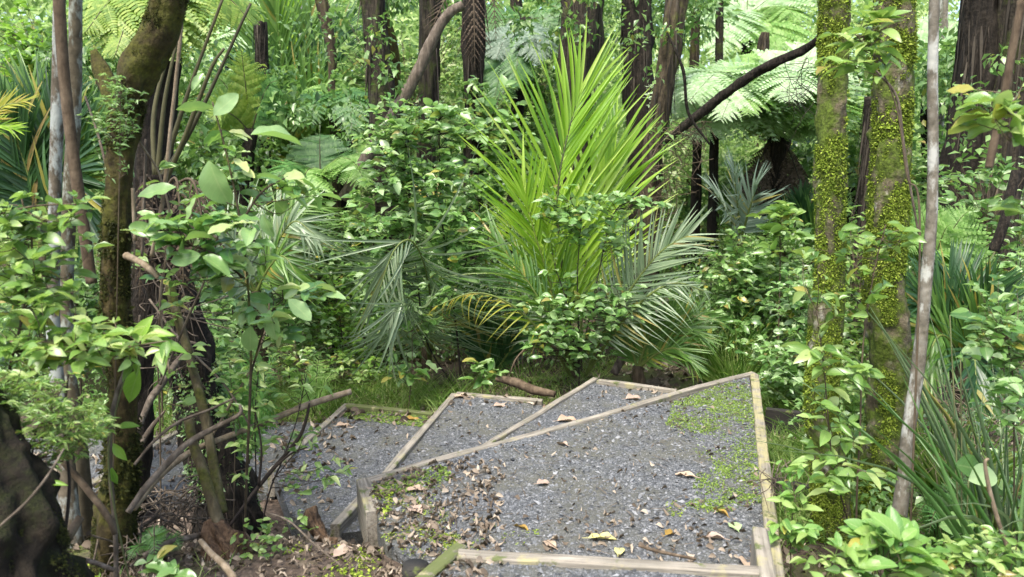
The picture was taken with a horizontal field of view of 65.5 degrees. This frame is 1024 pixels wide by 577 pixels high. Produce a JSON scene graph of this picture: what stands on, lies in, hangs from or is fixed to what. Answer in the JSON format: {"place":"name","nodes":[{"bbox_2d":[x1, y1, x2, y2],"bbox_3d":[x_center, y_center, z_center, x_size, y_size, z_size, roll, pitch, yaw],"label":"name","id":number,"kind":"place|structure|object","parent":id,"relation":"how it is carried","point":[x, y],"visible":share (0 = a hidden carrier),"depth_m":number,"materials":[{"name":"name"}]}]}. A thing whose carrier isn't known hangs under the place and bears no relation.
{"place":"outdoors","nodes":[
{"label":"outdoors","id":0,"kind":"place"},
{"bbox_2d":[53,0,96,283],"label":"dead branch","id":1,"kind":"object","parent":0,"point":[66,98],"visible":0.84,"depth_m":3.51,"materials":[{"name":"wood"}]},
{"bbox_2d":[93,421,320,510],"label":"gravel path","id":2,"kind":"structure","parent":0,"point":[267,458],"depth_m":6.33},
{"bbox_2d":[274,411,425,546],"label":"gravel path","id":3,"kind":"structure","parent":0,"point":[357,536],"depth_m":5.79,"materials":[{"name":"gravel"}]},
{"bbox_2d":[29,377,763,576],"bbox_3d":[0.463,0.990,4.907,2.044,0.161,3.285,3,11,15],"label":"gravel path","id":4,"kind":"structure","parent":0,"point":[528,537],"depth_m":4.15,"materials":[{"name":"gravel"}]},
{"bbox_2d":[356,477,379,551],"bbox_3d":[-0.741,1.179,4.138,0.080,0.248,0.432,-3,11,-17],"label":"timber edging","id":5,"kind":"object","parent":4,"relation":"on","point":[367,515],"visible":0.82,"depth_m":4.03,"materials":[{"name":"grey wood"}]},
{"bbox_2d":[342,379,761,511],"bbox_3d":[-0.133,1.109,5.319,3.452,0.555,2.688,3,11,16],"label":"seedling mat","id":6,"kind":"object","parent":4,"relation":"on","point":[725,470],"visible":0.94,"depth_m":5.00,"materials":[{"name":"plant"}]},
{"bbox_2d":[367,371,755,481],"bbox_3d":[0.544,0.935,5.289,3.398,0.216,0.061,-8,13,-36],"label":"timber edging","id":7,"kind":"object","parent":4,"relation":"on","point":[677,394],"visible":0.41,"depth_m":5.20,"materials":[{"name":"brown wood"}]},
{"bbox_2d":[750,373,784,576],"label":"timber edging","id":8,"kind":"object","parent":4,"relation":"on","point":[762,453],"visible":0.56,"depth_m":4.42,"materials":[{"name":"brown wood"}]},
{"bbox_2d":[398,396,542,467],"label":"gravel path","id":9,"kind":"structure","parent":0,"point":[482,433],"depth_m":6.12,"materials":[{"name":"gravel"}]},
{"bbox_2d":[21,345,949,576],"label":"grass","id":10,"kind":"structure","parent":0,"point":[417,389],"depth_m":7.38,"materials":[{"name":"plant"}]},
{"bbox_2d":[0,145,1023,576],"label":"ground","id":11,"kind":"structure","parent":0,"point":[274,507],"depth_m":5.83,"materials":[{"name":"soil"}]},
{"bbox_2d":[0,389,94,576],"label":"mossy stump","id":12,"kind":"object","parent":11,"relation":"on","point":[35,539],"visible":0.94,"depth_m":2.51,"materials":[{"name":"wood"}]},
{"bbox_2d":[0,255,103,401],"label":"shrub","id":13,"kind":"object","parent":11,"relation":"on","point":[92,302],"visible":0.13,"depth_m":5.63,"materials":[{"name":"green plant"}]},
{"bbox_2d":[0,0,117,275],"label":"tree fern","id":14,"kind":"object","parent":11,"relation":"on","point":[12,37],"visible":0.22,"depth_m":9.61,"materials":[{"name":"green plant"}]},
{"bbox_2d":[0,355,121,471],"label":"shrub","id":15,"kind":"object","parent":11,"relation":"on","point":[51,428],"visible":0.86,"depth_m":2.72,"materials":[{"name":"green plant"}]},
{"bbox_2d":[46,0,83,547],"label":"tree","id":16,"kind":"object","parent":11,"relation":"on","point":[56,154],"visible":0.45,"depth_m":3.85,"materials":[{"name":"grey plant"}]},
{"bbox_2d":[60,0,92,538],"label":"tree","id":17,"kind":"object","parent":11,"relation":"on","point":[75,39],"visible":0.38,"depth_m":4.06,"materials":[{"name":"brown plant"}]},
{"bbox_2d":[0,190,170,400],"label":"shrub","id":18,"kind":"object","parent":11,"relation":"on","point":[83,346],"visible":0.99,"depth_m":2.92,"materials":[{"name":"green plant"}]},
{"bbox_2d":[0,47,188,409],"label":"nikau palm","id":19,"kind":"object","parent":11,"relation":"on","point":[24,163],"visible":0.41,"depth_m":7.91,"materials":[{"name":"green plant"}]},
{"bbox_2d":[77,73,148,468],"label":"shrub","id":20,"kind":"object","parent":11,"relation":"on","point":[114,103],"visible":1,"depth_m":3.23,"materials":[{"name":"green plant"}]},
{"bbox_2d":[54,316,187,576],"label":"sapling","id":21,"kind":"object","parent":11,"relation":"on","point":[131,385],"visible":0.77,"depth_m":3.16,"materials":[{"name":"green plant"}]},
{"bbox_2d":[88,0,190,576],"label":"tree","id":22,"kind":"object","parent":11,"relation":"on","point":[145,57],"visible":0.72,"depth_m":3.47,"materials":[{"name":"brown plant"}]},
{"bbox_2d":[126,404,242,513],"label":"dead branch","id":23,"kind":"object","parent":22,"relation":"attached to","point":[163,466],"visible":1,"depth_m":3.57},
{"bbox_2d":[90,474,234,576],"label":"twig tangle","id":24,"kind":"object","parent":11,"relation":"on","point":[171,515],"visible":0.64,"depth_m":3.97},
{"bbox_2d":[66,0,268,520],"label":"tree fern","id":25,"kind":"object","parent":11,"relation":"on","point":[116,23],"visible":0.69,"depth_m":5.02,"materials":[{"name":"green plant"}]},
{"bbox_2d":[131,160,228,525],"bbox_3d":[-1.667,0.439,3.962,0.547,2.125,0.350,6,12,28],"label":"shrub","id":26,"kind":"object","parent":11,"relation":"on","point":[191,400],"visible":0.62,"depth_m":3.93,"materials":[{"name":"green plant"}]},
{"bbox_2d":[165,285,227,512],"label":"dead branch","id":27,"kind":"object","parent":11,"relation":"on","point":[205,420],"visible":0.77,"depth_m":3.93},
{"bbox_2d":[131,0,269,539],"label":"tree fern","id":28,"kind":"object","parent":11,"relation":"on","point":[212,390],"visible":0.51,"depth_m":4.46,"materials":[{"name":"brown plant"}]},
{"bbox_2d":[155,175,261,427],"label":"shrub","id":29,"kind":"object","parent":11,"relation":"on","point":[220,335],"visible":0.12,"depth_m":6.74,"materials":[{"name":"green plant"}]},
{"bbox_2d":[200,518,252,563],"bbox_3d":[-1.333,1.233,3.686,0.308,0.279,0.212,9,14,42],"label":"rotten stump","id":30,"kind":"object","parent":11,"relation":"on","point":[216,537],"visible":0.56,"depth_m":3.69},
{"bbox_2d":[184,418,224,522],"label":"dead branch","id":31,"kind":"object","parent":30,"relation":"on","point":[208,489],"visible":0.89,"depth_m":3.74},
{"bbox_2d":[123,73,345,533],"bbox_3d":[-1.173,0.291,3.477,0.718,2.397,0.705,5,12,27],"label":"shrub","id":32,"kind":"object","parent":11,"relation":"on","point":[217,185],"visible":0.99,"depth_m":3.38,"materials":[{"name":"green plant"}]},
{"bbox_2d":[209,350,269,528],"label":"shrub","id":33,"kind":"object","parent":11,"relation":"on","point":[237,376],"visible":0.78,"depth_m":4.04,"materials":[{"name":"green plant"}]},
{"bbox_2d":[203,49,293,365],"bbox_3d":[-3.065,-0.791,9.231,1.038,3.827,0.618,4,11,20],"label":"tree fern","id":34,"kind":"object","parent":11,"relation":"on","point":[242,81],"visible":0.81,"depth_m":9.04,"materials":[{"name":"green plant"}]},
{"bbox_2d":[219,332,283,462],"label":"shrub","id":35,"kind":"object","parent":11,"relation":"on","point":[241,420],"visible":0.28,"depth_m":5.74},
{"bbox_2d":[191,178,351,400],"bbox_3d":[-2.481,0.101,7.737,1.949,2.437,1.344,0,10,0],"label":"nikau palm","id":36,"kind":"object","parent":11,"relation":"on","point":[286,270],"visible":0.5,"depth_m":7.48,"materials":[{"name":"green plant"}]},
{"bbox_2d":[230,470,320,559],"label":"seedling","id":37,"kind":"object","parent":11,"relation":"on","point":[269,539],"visible":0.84,"depth_m":3.70,"materials":[{"name":"green plant"}]},
{"bbox_2d":[220,286,338,394],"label":"shrub","id":38,"kind":"object","parent":11,"relation":"on","point":[312,307],"visible":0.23,"depth_m":7.95,"materials":[{"name":"green plant"}]},
{"bbox_2d":[199,0,365,253],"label":"tree fern","id":39,"kind":"object","parent":11,"relation":"on","point":[271,8],"visible":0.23,"depth_m":11.76,"materials":[{"name":"green plant"}]},
{"bbox_2d":[226,361,355,535],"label":"shrub","id":40,"kind":"object","parent":11,"relation":"on","point":[262,367],"visible":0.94,"depth_m":4.11,"materials":[{"name":"green plant"}]},
{"bbox_2d":[133,389,351,510],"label":"dead branch","id":41,"kind":"object","parent":40,"relation":"attached to","point":[281,415],"visible":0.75,"depth_m":4.12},
{"bbox_2d":[265,134,383,355],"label":"tree fern","id":42,"kind":"object","parent":11,"relation":"on","point":[316,167],"visible":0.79,"depth_m":9.08,"materials":[{"name":"green plant"}]},
{"bbox_2d":[338,1,465,201],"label":"dead branch","id":43,"kind":"object","parent":42,"relation":"attached to","point":[428,48],"visible":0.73,"depth_m":8.66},
{"bbox_2d":[258,316,391,414],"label":"herb","id":44,"kind":"object","parent":11,"relation":"on","point":[307,362],"visible":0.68,"depth_m":7.39,"materials":[{"name":"green plant"}]},
{"bbox_2d":[268,193,385,360],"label":"shrub","id":45,"kind":"object","parent":11,"relation":"on","point":[346,236],"visible":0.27,"depth_m":8.80,"materials":[{"name":"green plant"}]},
{"bbox_2d":[315,0,342,316],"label":"tree","id":46,"kind":"object","parent":11,"relation":"on","point":[322,7],"visible":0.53,"depth_m":10.57,"materials":[{"name":"brown plant"}]},
{"bbox_2d":[279,82,403,225],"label":"tree fern","id":47,"kind":"object","parent":11,"relation":"on","point":[357,91],"visible":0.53,"depth_m":10.06,"materials":[{"name":"green plant"}]},
{"bbox_2d":[301,265,382,382],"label":"shrub","id":48,"kind":"object","parent":11,"relation":"on","point":[335,313],"visible":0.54,"depth_m":8.23,"materials":[{"name":"green plant"}]},
{"bbox_2d":[310,196,395,357],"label":"shrub","id":49,"kind":"object","parent":11,"relation":"on","point":[368,234],"visible":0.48,"depth_m":8.65,"materials":[{"name":"green plant"}]},
{"bbox_2d":[356,0,403,330],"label":"tree","id":50,"kind":"object","parent":11,"relation":"on","point":[373,8],"visible":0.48,"depth_m":9.57,"materials":[{"name":"brown plant"}]},
{"bbox_2d":[334,3,463,291],"bbox_3d":[-1.543,-1.984,11.907,1.954,4.452,1.794,6,12,29],"label":"shrub","id":51,"kind":"object","parent":11,"relation":"on","point":[446,56],"visible":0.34,"depth_m":11.52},
{"bbox_2d":[88,482,709,576],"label":"moss patch","id":52,"kind":"object","parent":11,"relation":"on","point":[360,548],"visible":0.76,"depth_m":3.69,"materials":[{"name":"green plant"}]},
{"bbox_2d":[381,303,441,407],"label":"seedling","id":53,"kind":"object","parent":11,"relation":"on","point":[409,378],"visible":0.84,"depth_m":7.12,"materials":[{"name":"green plant"}]},
{"bbox_2d":[340,48,499,387],"bbox_3d":[-0.857,-0.533,7.340,1.489,3.279,0.964,0,10,0],"label":"shrub","id":54,"kind":"object","parent":11,"relation":"on","point":[398,194],"visible":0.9,"depth_m":7.26,"materials":[{"name":"green plant"}]},
{"bbox_2d":[293,144,558,397],"bbox_3d":[-0.878,-0.142,7.673,2.380,2.531,2.529,-2,11,-13],"label":"nikau palm","id":55,"kind":"object","parent":11,"relation":"on","point":[392,321],"visible":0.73,"depth_m":7.08,"materials":[{"name":"green plant"}]},
{"bbox_2d":[415,0,443,311],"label":"tree","id":56,"kind":"object","parent":11,"relation":"on","point":[428,85],"visible":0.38,"depth_m":10.55,"materials":[{"name":"brown plant"}]},
{"bbox_2d":[460,0,489,328],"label":"tree","id":57,"kind":"object","parent":11,"relation":"on","point":[477,66],"visible":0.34,"depth_m":9.19,"materials":[{"name":"brown plant"}]},
{"bbox_2d":[0,0,959,250],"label":"forest","id":58,"kind":"object","parent":11,"relation":"on","point":[40,6],"visible":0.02,"depth_m":19.21,"materials":[{"name":"green plant"}]},
{"bbox_2d":[446,284,554,371],"bbox_3d":[-0.108,0.484,8.145,1.108,1.001,0.582,0,10,0],"label":"nikau palm","id":59,"kind":"object","parent":11,"relation":"on","point":[506,354],"visible":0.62,"depth_m":8.11,"materials":[{"name":"green plant"}]},
{"bbox_2d":[453,74,550,289],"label":"shrub","id":60,"kind":"object","parent":11,"relation":"on","point":[491,155],"visible":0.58,"depth_m":9.12,"materials":[{"name":"green plant"}]},
{"bbox_2d":[0,0,1023,250],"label":"canopy foliage","id":61,"kind":"object","parent":11,"relation":"on","point":[192,166],"visible":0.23,"depth_m":9.42,"materials":[{"name":"green plant"}]},
{"bbox_2d":[626,102,715,257],"bbox_3d":[1.686,-1.179,8.627,1.096,1.668,0.823,-9,14,-42],"label":"twig tangle","id":62,"kind":"object","parent":61,"relation":"hanging from","point":[676,162],"visible":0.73,"depth_m":8.58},
{"bbox_2d":[659,36,816,145],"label":"dead branch","id":63,"kind":"object","parent":61,"relation":"attached to","point":[713,103],"visible":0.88,"depth_m":7.93,"materials":[{"name":"wood"}]},
{"bbox_2d":[0,200,1023,411],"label":"undergrowth","id":64,"kind":"object","parent":11,"relation":"on","point":[353,310],"visible":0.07,"depth_m":8.70,"materials":[{"name":"green plant"}]},
{"bbox_2d":[1,92,1023,303],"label":"undergrowth","id":65,"kind":"object","parent":11,"relation":"on","point":[735,150],"visible":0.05,"depth_m":12.16,"materials":[{"name":"plant"}]},
{"bbox_2d":[483,2,560,267],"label":"tree fern","id":66,"kind":"object","parent":11,"relation":"on","point":[496,58],"visible":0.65,"depth_m":10.91,"materials":[{"name":"green plant"}]},
{"bbox_2d":[34,300,1021,576],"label":"leaf litter","id":67,"kind":"object","parent":11,"relation":"on","point":[190,556],"visible":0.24,"depth_m":4.01,"materials":[{"name":"plant"}]},
{"bbox_2d":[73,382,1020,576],"bbox_3d":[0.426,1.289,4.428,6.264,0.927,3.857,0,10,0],"label":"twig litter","id":68,"kind":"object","parent":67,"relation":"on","point":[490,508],"visible":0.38,"depth_m":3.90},
{"bbox_2d":[33,342,1023,576],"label":"undergrowth","id":69,"kind":"object","parent":11,"relation":"on","point":[835,569],"visible":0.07,"depth_m":5.39,"materials":[{"name":"green plant"}]},
{"bbox_2d":[491,8,623,170],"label":"shrub","id":70,"kind":"object","parent":11,"relation":"on","point":[549,63],"visible":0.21,"depth_m":12.15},
{"bbox_2d":[428,16,716,391],"bbox_3d":[0.520,-0.829,7.661,2.521,3.554,2.362,0,10,0],"label":"nikau palm","id":71,"kind":"object","parent":11,"relation":"on","point":[610,157],"visible":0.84,"depth_m":7.25,"materials":[{"name":"green plant"}]},
{"bbox_2d":[550,0,604,308],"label":"tree","id":72,"kind":"object","parent":11,"relation":"on","point":[591,52],"visible":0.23,"depth_m":10.04,"materials":[{"name":"brown plant"}]},
{"bbox_2d":[516,183,672,385],"bbox_3d":[0.707,0.074,7.005,1.353,1.989,0.802,0,10,0],"label":"shrub","id":73,"kind":"object","parent":11,"relation":"on","point":[582,339],"visible":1,"depth_m":6.96,"materials":[{"name":"green plant"}]},
{"bbox_2d":[616,0,660,292],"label":"tree","id":74,"kind":"object","parent":11,"relation":"on","point":[642,60],"visible":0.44,"depth_m":10.50,"materials":[{"name":"brown plant"}]},
{"bbox_2d":[597,286,738,383],"bbox_3d":[1.432,0.497,7.390,1.197,1.103,0.870,4,11,21],"label":"nikau palm","id":75,"kind":"object","parent":11,"relation":"on","point":[649,353],"visible":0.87,"depth_m":7.24,"materials":[{"name":"green plant"}]},
{"bbox_2d":[636,0,699,325],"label":"tree","id":76,"kind":"object","parent":11,"relation":"on","point":[667,60],"visible":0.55,"depth_m":8.69,"materials":[{"name":"brown plant"}]},
{"bbox_2d":[663,303,803,383],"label":"sedge","id":77,"kind":"object","parent":11,"relation":"on","point":[715,357],"visible":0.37,"depth_m":7.41,"materials":[{"name":"green plant"}]},
{"bbox_2d":[699,147,788,288],"bbox_3d":[2.367,-0.334,8.433,1.052,2.341,0.802,-3,11,-16],"label":"nikau palm","id":78,"kind":"object","parent":11,"relation":"on","point":[741,204],"visible":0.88,"depth_m":8.37,"materials":[{"name":"green plant"}]},
{"bbox_2d":[679,217,814,354],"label":"shrub","id":79,"kind":"object","parent":11,"relation":"on","point":[750,264],"visible":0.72,"depth_m":8.12,"materials":[{"name":"green plant"}]},
{"bbox_2d":[685,0,817,233],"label":"tree fern","id":80,"kind":"object","parent":11,"relation":"on","point":[774,19],"visible":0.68,"depth_m":14.26,"materials":[{"name":"green plant"}]},
{"bbox_2d":[643,41,867,284],"bbox_3d":[3.134,-1.315,9.881,2.555,3.657,3.409,10,14,44],"label":"tree fern","id":81,"kind":"object","parent":11,"relation":"on","point":[756,106],"visible":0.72,"depth_m":9.03,"materials":[{"name":"green plant"}]},
{"bbox_2d":[745,200,812,358],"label":"shrub","id":82,"kind":"object","parent":11,"relation":"on","point":[775,227],"visible":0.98,"depth_m":7.53,"materials":[{"name":"green plant"}]},
{"bbox_2d":[766,460,823,576],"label":"seedling","id":83,"kind":"object","parent":11,"relation":"on","point":[798,535],"visible":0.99,"depth_m":3.61,"materials":[{"name":"green plant"}]},
{"bbox_2d":[753,266,851,406],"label":"shrub","id":84,"kind":"object","parent":11,"relation":"on","point":[788,308],"visible":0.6,"depth_m":6.44,"materials":[{"name":"green plant"}]},
{"bbox_2d":[759,180,855,278],"bbox_3d":[3.554,-0.355,9.541,1.295,1.916,0.551,2,10,10],"label":"nikau palm","id":85,"kind":"object","parent":11,"relation":"on","point":[803,198],"visible":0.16,"depth_m":9.43,"materials":[{"name":"green plant"}]},
{"bbox_2d":[802,0,853,544],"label":"tree","id":86,"kind":"object","parent":11,"relation":"on","point":[830,179],"visible":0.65,"depth_m":4.24,"materials":[{"name":"green plant"}]},
{"bbox_2d":[780,220,926,574],"bbox_3d":[1.677,0.604,3.900,0.703,1.876,0.633,0,10,0],"label":"shrub","id":87,"kind":"object","parent":11,"relation":"on","point":[855,370],"visible":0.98,"depth_m":3.86,"materials":[{"name":"green plant"}]},
{"bbox_2d":[840,205,868,420],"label":"shrub","id":88,"kind":"object","parent":11,"relation":"on","point":[856,336],"visible":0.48,"depth_m":6.30,"materials":[{"name":"green plant"}]},
{"bbox_2d":[845,96,872,355],"bbox_3d":[3.546,-0.226,8.091,0.271,3.364,0.222,-5,12,-27],"label":"tree","id":89,"kind":"object","parent":11,"relation":"on","point":[863,171],"visible":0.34,"depth_m":7.89,"materials":[{"name":"brown plant"}]},
{"bbox_2d":[815,0,920,520],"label":"shrub","id":90,"kind":"object","parent":11,"relation":"on","point":[868,34],"visible":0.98,"depth_m":3.61,"materials":[{"name":"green plant"}]},
{"bbox_2d":[720,288,1023,576],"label":"flax","id":91,"kind":"object","parent":11,"relation":"on","point":[1006,514],"visible":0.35,"depth_m":4.22,"materials":[{"name":"plant"}]},
{"bbox_2d":[853,0,919,516],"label":"tree","id":92,"kind":"object","parent":11,"relation":"on","point":[887,197],"visible":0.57,"depth_m":4.56,"materials":[{"name":"green plant"}]},
{"bbox_2d":[826,505,950,576],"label":"shrub","id":93,"kind":"object","parent":11,"relation":"on","point":[886,535],"visible":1,"depth_m":2.89,"materials":[{"name":"green plant"}]},
{"bbox_2d":[767,342,1023,576],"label":"flax","id":94,"kind":"object","parent":11,"relation":"on","point":[955,528],"visible":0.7,"depth_m":3.58,"materials":[{"name":"plant"}]},
{"bbox_2d":[789,521,1023,576],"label":"shrub","id":95,"kind":"object","parent":11,"relation":"on","point":[960,554],"visible":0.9,"depth_m":2.96,"materials":[{"name":"green plant"}]},
{"bbox_2d":[892,0,939,546],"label":"tree","id":96,"kind":"object","parent":11,"relation":"on","point":[901,500],"visible":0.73,"depth_m":3.98,"materials":[{"name":"grey plant"}]},
{"bbox_2d":[848,380,1023,509],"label":"sedge","id":97,"kind":"object","parent":11,"relation":"on","point":[926,464],"visible":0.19,"depth_m":4.82,"materials":[{"name":"green plant"}]},
{"bbox_2d":[909,473,971,572],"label":"fern","id":98,"kind":"object","parent":11,"relation":"on","point":[932,515],"visible":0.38,"depth_m":3.95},
{"bbox_2d":[864,238,1023,437],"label":"nikau palm","id":99,"kind":"object","parent":11,"relation":"on","point":[951,291],"visible":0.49,"depth_m":5.51,"materials":[{"name":"green plant"}]},
{"bbox_2d":[904,202,992,268],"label":"fern","id":100,"kind":"object","parent":11,"relation":"on","point":[947,222],"visible":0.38,"depth_m":6.34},
{"bbox_2d":[939,311,996,568],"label":"shrub","id":101,"kind":"object","parent":11,"relation":"on","point":[964,466],"visible":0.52,"depth_m":3.83,"materials":[{"name":"green plant"}]},
{"bbox_2d":[938,0,998,377],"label":"tree","id":102,"kind":"object","parent":11,"relation":"on","point":[977,37],"visible":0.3,"depth_m":7.26,"materials":[{"name":"brown plant"}]},
{"bbox_2d":[922,150,1023,274],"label":"shrub","id":103,"kind":"object","parent":11,"relation":"on","point":[987,204],"visible":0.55,"depth_m":6.44,"materials":[{"name":"green plant"}]},
{"bbox_2d":[947,83,1023,225],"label":"shrub","id":104,"kind":"object","parent":11,"relation":"on","point":[1003,104],"visible":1,"depth_m":2.84,"materials":[{"name":"green plant"}]},
{"bbox_2d":[949,0,1023,382],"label":"tree","id":105,"kind":"object","parent":11,"relation":"on","point":[1005,13],"visible":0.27,"depth_m":7.13,"materials":[{"name":"brown plant"}]},
{"bbox_2d":[951,274,1023,546],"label":"shrub","id":106,"kind":"object","parent":11,"relation":"on","point":[999,320],"visible":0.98,"depth_m":3.70,"materials":[{"name":"green plant"}]},
{"bbox_2d":[436,561,706,576],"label":"gravel path","id":107,"kind":"structure","parent":0,"point":[532,571],"depth_m":3.06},
{"bbox_2d":[457,549,758,576],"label":"timber edging","id":108,"kind":"object","parent":107,"relation":"on","point":[598,562],"visible":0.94,"depth_m":3.09,"materials":[{"name":"brown wood"}]},
{"bbox_2d":[503,382,664,439],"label":"gravel path","id":109,"kind":"structure","parent":0,"point":[571,412],"depth_m":6.07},
{"bbox_2d":[985,0,1023,167],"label":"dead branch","id":110,"kind":"object","parent":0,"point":[1006,81],"visible":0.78,"depth_m":3.67,"materials":[{"name":"wood"}]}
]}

